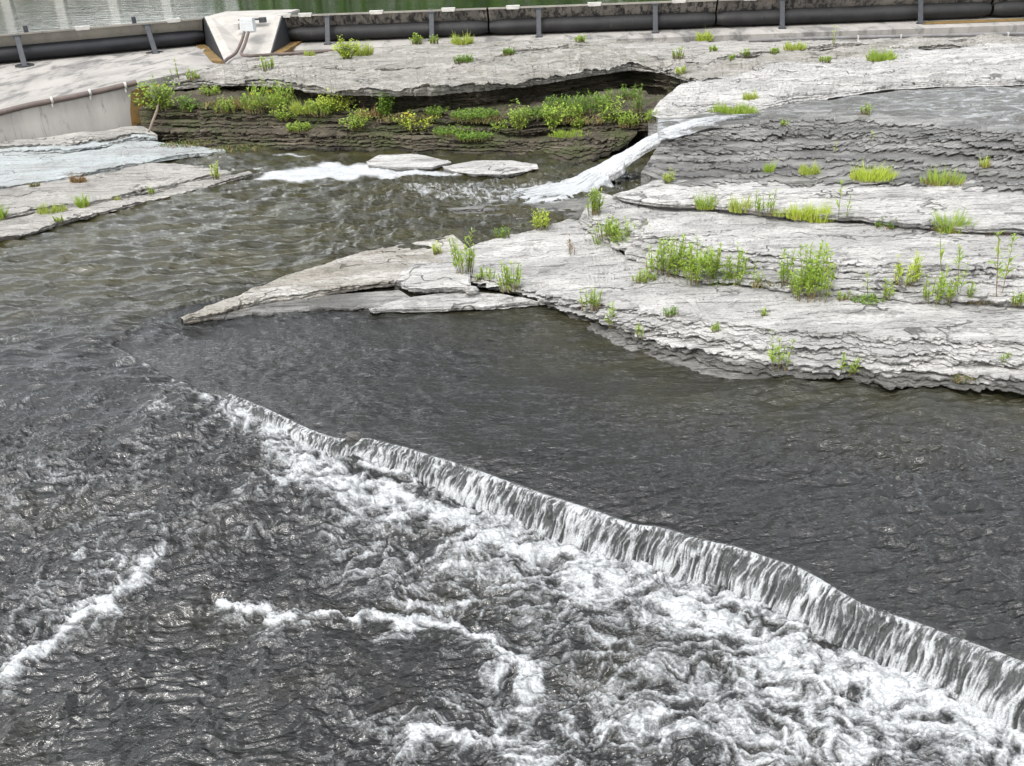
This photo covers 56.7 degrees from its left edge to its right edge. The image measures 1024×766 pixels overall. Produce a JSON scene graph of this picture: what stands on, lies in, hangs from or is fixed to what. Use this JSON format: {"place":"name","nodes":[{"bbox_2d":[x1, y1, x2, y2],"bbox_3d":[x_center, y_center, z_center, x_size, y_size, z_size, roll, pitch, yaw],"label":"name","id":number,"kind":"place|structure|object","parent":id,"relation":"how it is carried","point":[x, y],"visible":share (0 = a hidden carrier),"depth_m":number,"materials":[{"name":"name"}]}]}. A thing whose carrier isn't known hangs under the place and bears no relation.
{"place":"outdoors","nodes":[
{"label":"outdoors","id":0,"kind":"place"},
{"bbox_2d":[0,171,251,240],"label":"shelf","id":1,"kind":"object","parent":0,"point":[16,227],"visible":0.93,"depth_m":26.05,"materials":[{"name":"grey stone"}]},
{"bbox_2d":[36,201,66,214],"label":"grass tuft","id":2,"kind":"object","parent":1,"relation":"on","point":[52,209],"visible":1,"depth_m":26.11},
{"bbox_2d":[68,189,90,207],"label":"grass tuft","id":3,"kind":"object","parent":1,"relation":"on","point":[82,204],"visible":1,"depth_m":26.36,"materials":[{"name":"green plant"}]},
{"bbox_2d":[0,163,230,218],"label":"shelf","id":4,"kind":"object","parent":1,"relation":"on","point":[128,182],"visible":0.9,"depth_m":28.03,"materials":[{"name":"grey stone"}]},
{"bbox_2d":[0,140,225,188],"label":"shelf","id":5,"kind":"object","parent":4,"relation":"on","point":[18,168],"visible":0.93,"depth_m":30.83,"materials":[{"name":"stone"}]},
{"bbox_2d":[0,126,157,148],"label":"thin wall foot plate","id":6,"kind":"object","parent":5,"relation":"on","point":[74,138],"visible":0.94,"depth_m":33.27,"materials":[{"name":"grey stone"}]},
{"bbox_2d":[0,134,157,153],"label":"thin wall foot plate","id":7,"kind":"object","parent":5,"relation":"on","point":[39,149],"visible":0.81,"depth_m":32.35,"materials":[{"name":"stone"}]},
{"bbox_2d":[156,139,210,147],"bbox_3d":[-11.240,-8.244,32.651,2.024,0.126,1.035,-3,27,0],"label":"moss patch","id":8,"kind":"object","parent":5,"relation":"on","point":[186,145],"visible":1,"depth_m":32.64,"materials":[{"name":"green plant"}]},
{"bbox_2d":[211,290,409,320],"bbox_3d":[-4.205,-1.204,19.732,4.527,1.029,0.846,-5,27,-4],"label":"under plate","id":9,"kind":"object","parent":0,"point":[354,301],"visible":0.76,"depth_m":19.43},
{"bbox_2d":[180,234,464,323],"bbox_3d":[-3.965,-1.978,21.049,6.414,1.152,2.756,-10,28,-15],"label":"tongue plate","id":10,"kind":"object","parent":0,"point":[370,269],"visible":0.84,"depth_m":20.53,"materials":[{"name":"stone"}]},
{"bbox_2d":[394,250,470,293],"bbox_3d":[-1.683,-2.030,20.815,1.678,1.078,2.439,-3,27,0],"label":"plate","id":11,"kind":"object","parent":10,"relation":"on","point":[426,277],"visible":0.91,"depth_m":20.16,"materials":[{"name":"stone"}]},
{"bbox_2d":[447,227,476,274],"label":"weed clump","id":12,"kind":"object","parent":11,"relation":"on","point":[470,261],"visible":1,"depth_m":20.09,"materials":[{"name":"green plant"}]},
{"bbox_2d":[0,0,671,33],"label":"reservoir water","id":13,"kind":"structure","parent":0,"point":[32,15],"depth_m":50.99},
{"bbox_2d":[148,125,636,165],"bbox_3d":[-5.142,-7.795,32.186,18.556,1.444,3.824,4,27,13],"label":"shale ledge","id":14,"kind":"object","parent":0,"point":[592,146],"visible":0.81,"depth_m":31.54,"materials":[{"name":"stone"}]},
{"bbox_2d":[211,143,265,151],"bbox_3d":[-9.374,-8.025,32.351,1.999,0.154,1.072,-3,27,0],"label":"moss patch","id":15,"kind":"object","parent":14,"relation":"on","point":[230,149],"visible":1,"depth_m":32.33,"materials":[{"name":"green plant"}]},
{"bbox_2d":[285,121,311,132],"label":"weed clump","id":16,"kind":"object","parent":14,"relation":"on","point":[295,127],"visible":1,"depth_m":32.76,"materials":[{"name":"green plant"}]},
{"bbox_2d":[139,87,666,141],"bbox_3d":[-4.857,-9.665,34.639,21.800,1.826,5.954,2,27,9],"label":"shale bench","id":17,"kind":"object","parent":14,"relation":"on","point":[175,116],"visible":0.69,"depth_m":33.40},
{"bbox_2d":[0,42,217,141],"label":"concrete wall","id":18,"kind":"structure","parent":17,"relation":"on","point":[44,78],"depth_m":36.91,"materials":[{"name":"concrete"}]},
{"bbox_2d":[0,80,137,115],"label":"drain pipe","id":19,"kind":"object","parent":18,"relation":"attached to","point":[52,101],"visible":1,"depth_m":34.25,"materials":[{"name":"metal"}]},
{"bbox_2d":[0,17,204,67],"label":"spillway gate","id":20,"kind":"structure","parent":18,"relation":"on","point":[25,45],"depth_m":45.27,"materials":[{"name":"metal"}]},
{"bbox_2d":[195,9,303,63],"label":"concrete pier","id":21,"kind":"structure","parent":18,"relation":"on","point":[222,40],"depth_m":45.38,"materials":[{"name":"white concrete"}]},
{"bbox_2d":[128,74,181,111],"bbox_3d":[-12.990,-10.650,34.809,2.003,1.329,1.560,-3,27,0],"label":"leafy bush","id":22,"kind":"object","parent":17,"relation":"on","point":[160,100],"visible":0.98,"depth_m":34.84,"materials":[{"name":"green plant"}]},
{"bbox_2d":[177,94,198,111],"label":"leafy bush","id":23,"kind":"object","parent":17,"relation":"on","point":[190,105],"visible":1,"depth_m":34.78,"materials":[{"name":"green plant"}]},
{"bbox_2d":[213,94,239,113],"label":"weed clump","id":24,"kind":"object","parent":17,"relation":"on","point":[226,107],"visible":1,"depth_m":34.42,"materials":[{"name":"green plant"}]},
{"bbox_2d":[240,76,294,113],"bbox_3d":[-8.790,-10.342,33.961,2.122,1.188,1.541,-3,27,0],"label":"weed clump","id":25,"kind":"object","parent":17,"relation":"on","point":[277,98],"visible":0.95,"depth_m":33.93,"materials":[{"name":"green plant"}]},
{"bbox_2d":[269,102,298,121],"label":"leafy bush","id":26,"kind":"object","parent":17,"relation":"on","point":[282,115],"visible":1,"depth_m":33.47,"materials":[{"name":"green plant"}]},
{"bbox_2d":[288,97,320,114],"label":"grass tuft","id":27,"kind":"object","parent":17,"relation":"on","point":[295,110],"visible":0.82,"depth_m":33.57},
{"bbox_2d":[299,97,338,116],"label":"weed clump","id":28,"kind":"object","parent":17,"relation":"on","point":[322,109],"visible":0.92,"depth_m":33.43,"materials":[{"name":"green plant"}]},
{"bbox_2d":[308,88,359,111],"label":"leafy bush","id":29,"kind":"object","parent":17,"relation":"on","point":[342,106],"visible":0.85,"depth_m":33.53,"materials":[{"name":"green plant"}]},
{"bbox_2d":[338,106,372,130],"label":"leafy bush","id":30,"kind":"object","parent":17,"relation":"on","point":[353,124],"visible":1,"depth_m":32.42,"materials":[{"name":"green plant"}]},
{"bbox_2d":[353,104,381,117],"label":"grass tuft","id":31,"kind":"object","parent":17,"relation":"on","point":[374,112],"visible":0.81,"depth_m":33.05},
{"bbox_2d":[374,91,394,117],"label":"leafy bush","id":32,"kind":"object","parent":17,"relation":"on","point":[384,109],"visible":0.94,"depth_m":32.81,"materials":[{"name":"green plant"}]},
{"bbox_2d":[376,113,435,122],"bbox_3d":[-3.574,-9.107,32.426,2.265,0.190,1.357,-3,27,0],"label":"moss patch","id":33,"kind":"object","parent":17,"relation":"on","point":[386,119],"visible":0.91,"depth_m":32.22,"materials":[{"name":"green plant"}]},
{"bbox_2d":[388,109,441,132],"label":"leafy bush","id":34,"kind":"object","parent":17,"relation":"on","point":[410,127],"visible":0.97,"depth_m":32.05,"materials":[{"name":"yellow plant"}]},
{"bbox_2d":[450,107,499,121],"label":"weed clump","id":35,"kind":"object","parent":17,"relation":"on","point":[476,113],"visible":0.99,"depth_m":31.80,"materials":[{"name":"green plant"}]},
{"bbox_2d":[506,99,531,131],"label":"leafy bush","id":36,"kind":"object","parent":17,"relation":"on","point":[515,124],"visible":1,"depth_m":31.10,"materials":[{"name":"green plant"}]},
{"bbox_2d":[509,105,551,120],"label":"weed clump","id":37,"kind":"object","parent":17,"relation":"on","point":[537,112],"visible":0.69,"depth_m":31.54,"materials":[{"name":"green plant"}]},
{"bbox_2d":[540,101,568,130],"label":"leafy bush","id":38,"kind":"object","parent":17,"relation":"on","point":[552,120],"visible":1,"depth_m":30.96,"materials":[{"name":"green plant"}]},
{"bbox_2d":[543,93,574,111],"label":"weed clump","id":39,"kind":"object","parent":17,"relation":"on","point":[561,101],"visible":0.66,"depth_m":32.24,"materials":[{"name":"green plant"}]},
{"bbox_2d":[551,102,583,122],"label":"weed clump","id":40,"kind":"object","parent":17,"relation":"on","point":[571,113],"visible":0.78,"depth_m":31.25,"materials":[{"name":"green plant"}]},
{"bbox_2d":[551,114,616,124],"bbox_3d":[2.495,-8.694,31.169,2.458,0.208,1.501,-3,27,0],"label":"moss patch","id":41,"kind":"object","parent":17,"relation":"on","point":[590,119],"visible":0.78,"depth_m":30.95,"materials":[{"name":"green plant"}]},
{"bbox_2d":[569,90,608,115],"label":"weed clump","id":42,"kind":"object","parent":17,"relation":"on","point":[588,107],"visible":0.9,"depth_m":31.51,"materials":[{"name":"green plant"}]},
{"bbox_2d":[598,96,630,125],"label":"leafy bush","id":43,"kind":"object","parent":17,"relation":"on","point":[609,104],"visible":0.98,"depth_m":30.90,"materials":[{"name":"green plant"}]},
{"bbox_2d":[617,109,640,127],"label":"weed clump","id":44,"kind":"object","parent":17,"relation":"on","point":[622,121],"visible":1,"depth_m":30.53,"materials":[{"name":"green plant"}]},
{"bbox_2d":[618,83,644,100],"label":"weed clump","id":45,"kind":"object","parent":17,"relation":"on","point":[625,90],"visible":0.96,"depth_m":33.41,"materials":[{"name":"green plant"}]},
{"bbox_2d":[432,124,473,137],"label":"weed clump","id":46,"kind":"object","parent":14,"relation":"on","point":[444,132],"visible":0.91,"depth_m":31.46,"materials":[{"name":"green plant"}]},
{"bbox_2d":[455,130,494,141],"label":"weed clump","id":47,"kind":"object","parent":14,"relation":"on","point":[466,136],"visible":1,"depth_m":30.92,"materials":[{"name":"green plant"}]},
{"bbox_2d":[548,128,589,137],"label":"grass tuft","id":48,"kind":"object","parent":14,"relation":"on","point":[560,134],"visible":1,"depth_m":30.58,"materials":[{"name":"green plant"}]},
{"bbox_2d":[184,70,687,112],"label":"undercut wall","id":49,"kind":"structure","parent":0,"point":[653,83],"depth_m":34.72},
{"bbox_2d":[0,140,1023,765],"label":"river water","id":50,"kind":"structure","parent":0,"point":[190,574],"depth_m":13.02,"materials":[{"name":"liquid"}]},
{"bbox_2d":[345,431,361,445],"bbox_3d":[-2.454,0.865,14.732,0.261,0.240,0.230,-3,27,0],"label":"stone","id":51,"kind":"object","parent":50,"relation":"in","point":[353,437],"visible":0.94,"depth_m":14.65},
{"bbox_2d":[366,154,450,170],"bbox_3d":[-3.246,-6.479,29.828,2.741,1.078,1.727,15,32,32],"label":"flat pool rock","id":52,"kind":"object","parent":50,"relation":"in","point":[401,162],"visible":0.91,"depth_m":29.42,"materials":[{"name":"stone"}]},
{"bbox_2d":[368,292,538,314],"bbox_3d":[-1.171,-1.280,19.531,3.433,1.047,0.975,-3,27,0],"label":"plate","id":53,"kind":"object","parent":50,"relation":"in","point":[447,301],"visible":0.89,"depth_m":19.07,"materials":[{"name":"stone"}]},
{"bbox_2d":[442,160,538,177],"bbox_3d":[-0.609,-6.043,28.717,2.681,1.068,1.807,18,33,35],"label":"flat pool rock","id":54,"kind":"object","parent":50,"relation":"in","point":[501,168],"visible":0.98,"depth_m":28.32,"materials":[{"name":"stone"}]},
{"bbox_2d":[447,198,592,218],"bbox_3d":[0.311,-4.054,24.710,4.475,1.091,1.791,-3,27,0],"label":"chute foot ledge","id":55,"kind":"object","parent":50,"relation":"in","point":[578,205],"visible":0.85,"depth_m":24.71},
{"bbox_2d":[567,313,772,378],"bbox_3d":[2.760,-0.307,17.468,5.094,1.051,1.309,21,35,39],"label":"sunken rim","id":56,"kind":"object","parent":50,"relation":"in","point":[692,364],"visible":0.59,"depth_m":16.56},
{"bbox_2d":[159,371,1023,732],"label":"weir fall water","id":57,"kind":"structure","parent":0,"point":[983,679],"depth_m":11.80,"materials":[{"name":"liquid"}]},
{"bbox_2d":[166,32,1023,96],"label":"dam foot rock","id":58,"kind":"object","parent":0,"point":[484,73],"visible":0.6,"depth_m":35.98,"materials":[{"name":"stone"}]},
{"bbox_2d":[222,17,333,63],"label":"junction box","id":59,"kind":"object","parent":58,"relation":"on","point":[247,25],"visible":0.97,"depth_m":43.35,"materials":[{"name":"metal"}]},
{"bbox_2d":[248,38,615,71],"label":"crest slab","id":60,"kind":"structure","parent":58,"relation":"on","point":[403,56],"depth_m":40.47,"materials":[{"name":"stone"}]},
{"bbox_2d":[330,35,361,58],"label":"leafy bush","id":61,"kind":"object","parent":60,"relation":"on","point":[347,53],"visible":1,"depth_m":39.87,"materials":[{"name":"green plant"}]},
{"bbox_2d":[351,38,373,55],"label":"grass tuft","id":62,"kind":"object","parent":60,"relation":"on","point":[365,51],"visible":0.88,"depth_m":40.88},
{"bbox_2d":[449,30,473,44],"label":"grass tuft","id":63,"kind":"object","parent":60,"relation":"on","point":[461,41],"visible":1,"depth_m":43.77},
{"bbox_2d":[293,16,1023,51],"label":"concrete apron","id":64,"kind":"object","parent":58,"relation":"on","point":[985,24],"visible":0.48,"depth_m":44.72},
{"bbox_2d":[277,7,489,44],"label":"spillway gate","id":65,"kind":"structure","parent":64,"relation":"on","point":[381,24],"depth_m":46.36,"materials":[{"name":"metal"}]},
{"bbox_2d":[488,0,716,37],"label":"spillway gate","id":66,"kind":"structure","parent":64,"relation":"on","point":[655,16],"depth_m":45.71,"materials":[{"name":"metal"}]},
{"bbox_2d":[713,0,991,28],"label":"spillway gate","id":67,"kind":"structure","parent":64,"relation":"on","point":[782,13],"depth_m":45.06,"materials":[{"name":"metal"}]},
{"bbox_2d":[985,0,1023,15],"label":"spillway gate","id":68,"kind":"structure","parent":64,"relation":"on","point":[1007,7],"depth_m":44.67,"materials":[{"name":"metal"}]},
{"bbox_2d":[607,38,974,63],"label":"stepped slab","id":69,"kind":"structure","parent":58,"relation":"on","point":[696,52],"depth_m":38.67,"materials":[{"name":"grey stone"}]},
{"bbox_2d":[783,40,806,50],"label":"grass tuft","id":70,"kind":"object","parent":69,"relation":"on","point":[794,47],"visible":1,"depth_m":37.69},
{"bbox_2d":[749,32,1023,41],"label":"service pipe","id":71,"kind":"object","parent":58,"relation":"on","point":[900,36],"visible":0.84,"depth_m":40.02,"materials":[{"name":"metal"}]},
{"bbox_2d":[512,113,758,203],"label":"chute water","id":72,"kind":"structure","parent":0,"point":[607,172],"depth_m":26.48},
{"bbox_2d":[453,219,1023,394],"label":"front terrace","id":73,"kind":"structure","parent":0,"point":[893,343],"depth_m":16.78,"materials":[{"name":"stone"}]},
{"bbox_2d":[494,259,522,293],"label":"weed clump","id":74,"kind":"object","parent":73,"relation":"on","point":[508,282],"visible":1,"depth_m":19.35,"materials":[{"name":"green plant"}]},
{"bbox_2d":[530,209,549,230],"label":"weed clump","id":75,"kind":"object","parent":73,"relation":"on","point":[537,220],"visible":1,"depth_m":22.64,"materials":[{"name":"green plant"}]},
{"bbox_2d":[578,287,603,311],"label":"weed clump","id":76,"kind":"object","parent":73,"relation":"on","point":[593,300],"visible":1,"depth_m":18.05,"materials":[{"name":"green plant"}]},
{"bbox_2d":[588,216,649,254],"bbox_3d":[2.405,-3.280,21.155,1.423,0.793,0.996,-3,27,0],"label":"weed clump","id":77,"kind":"object","parent":73,"relation":"on","point":[617,235],"visible":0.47,"depth_m":21.00,"materials":[{"name":"green plant"}]},
{"bbox_2d":[631,268,656,283],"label":"weed clump","id":78,"kind":"object","parent":73,"relation":"on","point":[644,279],"visible":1,"depth_m":18.85,"materials":[{"name":"green plant"}]},
{"bbox_2d":[641,232,694,278],"bbox_3d":[3.104,-2.587,18.986,1.150,0.936,0.748,-3,27,0],"label":"weed clump","id":79,"kind":"object","parent":73,"relation":"on","point":[669,264],"visible":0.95,"depth_m":18.93,"materials":[{"name":"green plant"}]},
{"bbox_2d":[720,241,756,286],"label":"weed clump","id":80,"kind":"object","parent":73,"relation":"on","point":[738,269],"visible":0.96,"depth_m":18.45,"materials":[{"name":"green plant"}]},
{"bbox_2d":[766,329,795,371],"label":"weed clump","id":81,"kind":"object","parent":73,"relation":"on","point":[772,357],"visible":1,"depth_m":15.72,"materials":[{"name":"green plant"}]},
{"bbox_2d":[786,239,837,302],"bbox_3d":[5.564,-2.027,17.322,0.938,1.088,0.742,-16,30,-26],"label":"weed clump","id":82,"kind":"object","parent":73,"relation":"on","point":[813,279],"visible":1,"depth_m":17.34,"materials":[{"name":"green plant"}]},
{"bbox_2d":[838,351,861,376],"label":"weed clump","id":83,"kind":"object","parent":73,"relation":"on","point":[851,367],"visible":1,"depth_m":15.56,"materials":[{"name":"green plant"}]},
{"bbox_2d":[850,292,884,305],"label":"weed clump","id":84,"kind":"object","parent":73,"relation":"on","point":[870,298],"visible":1,"depth_m":17.30,"materials":[{"name":"green plant"}]},
{"bbox_2d":[577,193,1023,306],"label":"terrace","id":85,"kind":"structure","parent":0,"point":[857,249],"depth_m":19.19,"materials":[{"name":"stone"}]},
{"bbox_2d":[586,187,604,216],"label":"weed clump","id":86,"kind":"object","parent":85,"relation":"on","point":[595,203],"visible":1,"depth_m":22.37,"materials":[{"name":"green plant"}]},
{"bbox_2d":[595,214,619,239],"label":"weed clump","id":87,"kind":"object","parent":85,"relation":"on","point":[609,224],"visible":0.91,"depth_m":21.19,"materials":[{"name":"green plant"}]},
{"bbox_2d":[679,235,722,286],"bbox_3d":[3.707,-2.375,18.413,0.947,0.919,0.687,-3,27,0],"label":"weed clump","id":88,"kind":"object","parent":85,"relation":"on","point":[693,268],"visible":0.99,"depth_m":18.39,"materials":[{"name":"green plant"}]},
{"bbox_2d":[776,248,795,288],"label":"weed clump","id":89,"kind":"object","parent":85,"relation":"on","point":[782,273],"visible":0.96,"depth_m":17.81,"materials":[{"name":"green plant"}]},
{"bbox_2d":[800,193,836,222],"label":"grass tuft","id":90,"kind":"object","parent":85,"relation":"on","point":[819,219],"visible":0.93,"depth_m":20.88,"materials":[{"name":"green plant"}]},
{"bbox_2d":[891,249,923,287],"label":"weed clump","id":91,"kind":"object","parent":85,"relation":"on","point":[913,268],"visible":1,"depth_m":17.52,"materials":[{"name":"green plant"}]},
{"bbox_2d":[922,263,962,306],"bbox_3d":[7.680,-1.762,17.007,0.673,0.688,0.601,-3,27,0],"label":"weed clump","id":92,"kind":"object","parent":85,"relation":"on","point":[941,291],"visible":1,"depth_m":17.00,"materials":[{"name":"green plant"}]},
{"bbox_2d":[951,244,970,291],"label":"tall weed","id":93,"kind":"object","parent":85,"relation":"on","point":[959,260],"visible":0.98,"depth_m":16.97,"materials":[{"name":"green plant"}]},
{"bbox_2d":[987,230,1019,296],"bbox_3d":[8.709,-2.129,16.849,0.631,1.248,0.352,-8,27,-10],"label":"tall weed","id":94,"kind":"object","parent":85,"relation":"on","point":[1001,262],"visible":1,"depth_m":16.84,"materials":[{"name":"green plant"}]},
{"bbox_2d":[612,179,1023,233],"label":"terrace","id":95,"kind":"structure","parent":0,"point":[990,210],"depth_m":21.65,"materials":[{"name":"stone"}]},
{"bbox_2d":[692,190,720,209],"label":"grass tuft","id":96,"kind":"object","parent":95,"relation":"on","point":[699,202],"visible":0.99,"depth_m":22.01,"materials":[{"name":"green plant"}]},
{"bbox_2d":[725,189,754,212],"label":"grass tuft","id":97,"kind":"object","parent":95,"relation":"on","point":[734,207],"visible":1,"depth_m":21.51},
{"bbox_2d":[754,188,779,216],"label":"weed clump","id":98,"kind":"object","parent":95,"relation":"on","point":[766,203],"visible":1,"depth_m":21.23,"materials":[{"name":"green plant"}]},
{"bbox_2d":[783,201,818,220],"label":"grass tuft","id":99,"kind":"object","parent":95,"relation":"on","point":[795,214],"visible":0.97,"depth_m":20.94,"materials":[{"name":"green plant"}]},
{"bbox_2d":[641,86,1023,190],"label":"wet bedded shelf","id":100,"kind":"object","parent":95,"relation":"on","point":[913,150],"visible":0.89,"depth_m":24.74,"materials":[{"name":"stone"}]},
{"bbox_2d":[798,159,821,175],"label":"grass tuft","id":101,"kind":"object","parent":100,"relation":"on","point":[804,170],"visible":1,"depth_m":23.37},
{"bbox_2d":[648,42,1023,135],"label":"broad slab","id":102,"kind":"structure","parent":100,"relation":"on","point":[978,65],"depth_m":31.63,"materials":[{"name":"stone"}]},
{"bbox_2d":[707,100,760,114],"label":"grass tuft","id":103,"kind":"object","parent":102,"relation":"on","point":[742,109],"visible":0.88,"depth_m":28.00,"materials":[{"name":"green plant"}]},
{"bbox_2d":[864,45,899,61],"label":"grass tuft","id":104,"kind":"object","parent":102,"relation":"on","point":[878,57],"visible":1,"depth_m":34.81,"materials":[{"name":"green plant"}]},
{"bbox_2d":[848,158,898,182],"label":"grass tuft","id":105,"kind":"object","parent":100,"relation":"on","point":[861,174],"visible":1,"depth_m":22.83,"materials":[{"name":"green plant"}]},
{"bbox_2d":[920,160,968,186],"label":"grass tuft","id":106,"kind":"object","parent":95,"relation":"on","point":[942,181],"visible":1,"depth_m":22.22,"materials":[{"name":"green plant"}]},
{"bbox_2d":[927,203,978,233],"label":"grass tuft","id":107,"kind":"object","parent":95,"relation":"on","point":[950,230],"visible":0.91,"depth_m":19.84,"materials":[{"name":"green plant"}]},
{"bbox_2d":[658,86,1023,139],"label":"shallow water","id":108,"kind":"structure","parent":0,"point":[1007,109],"depth_m":27.64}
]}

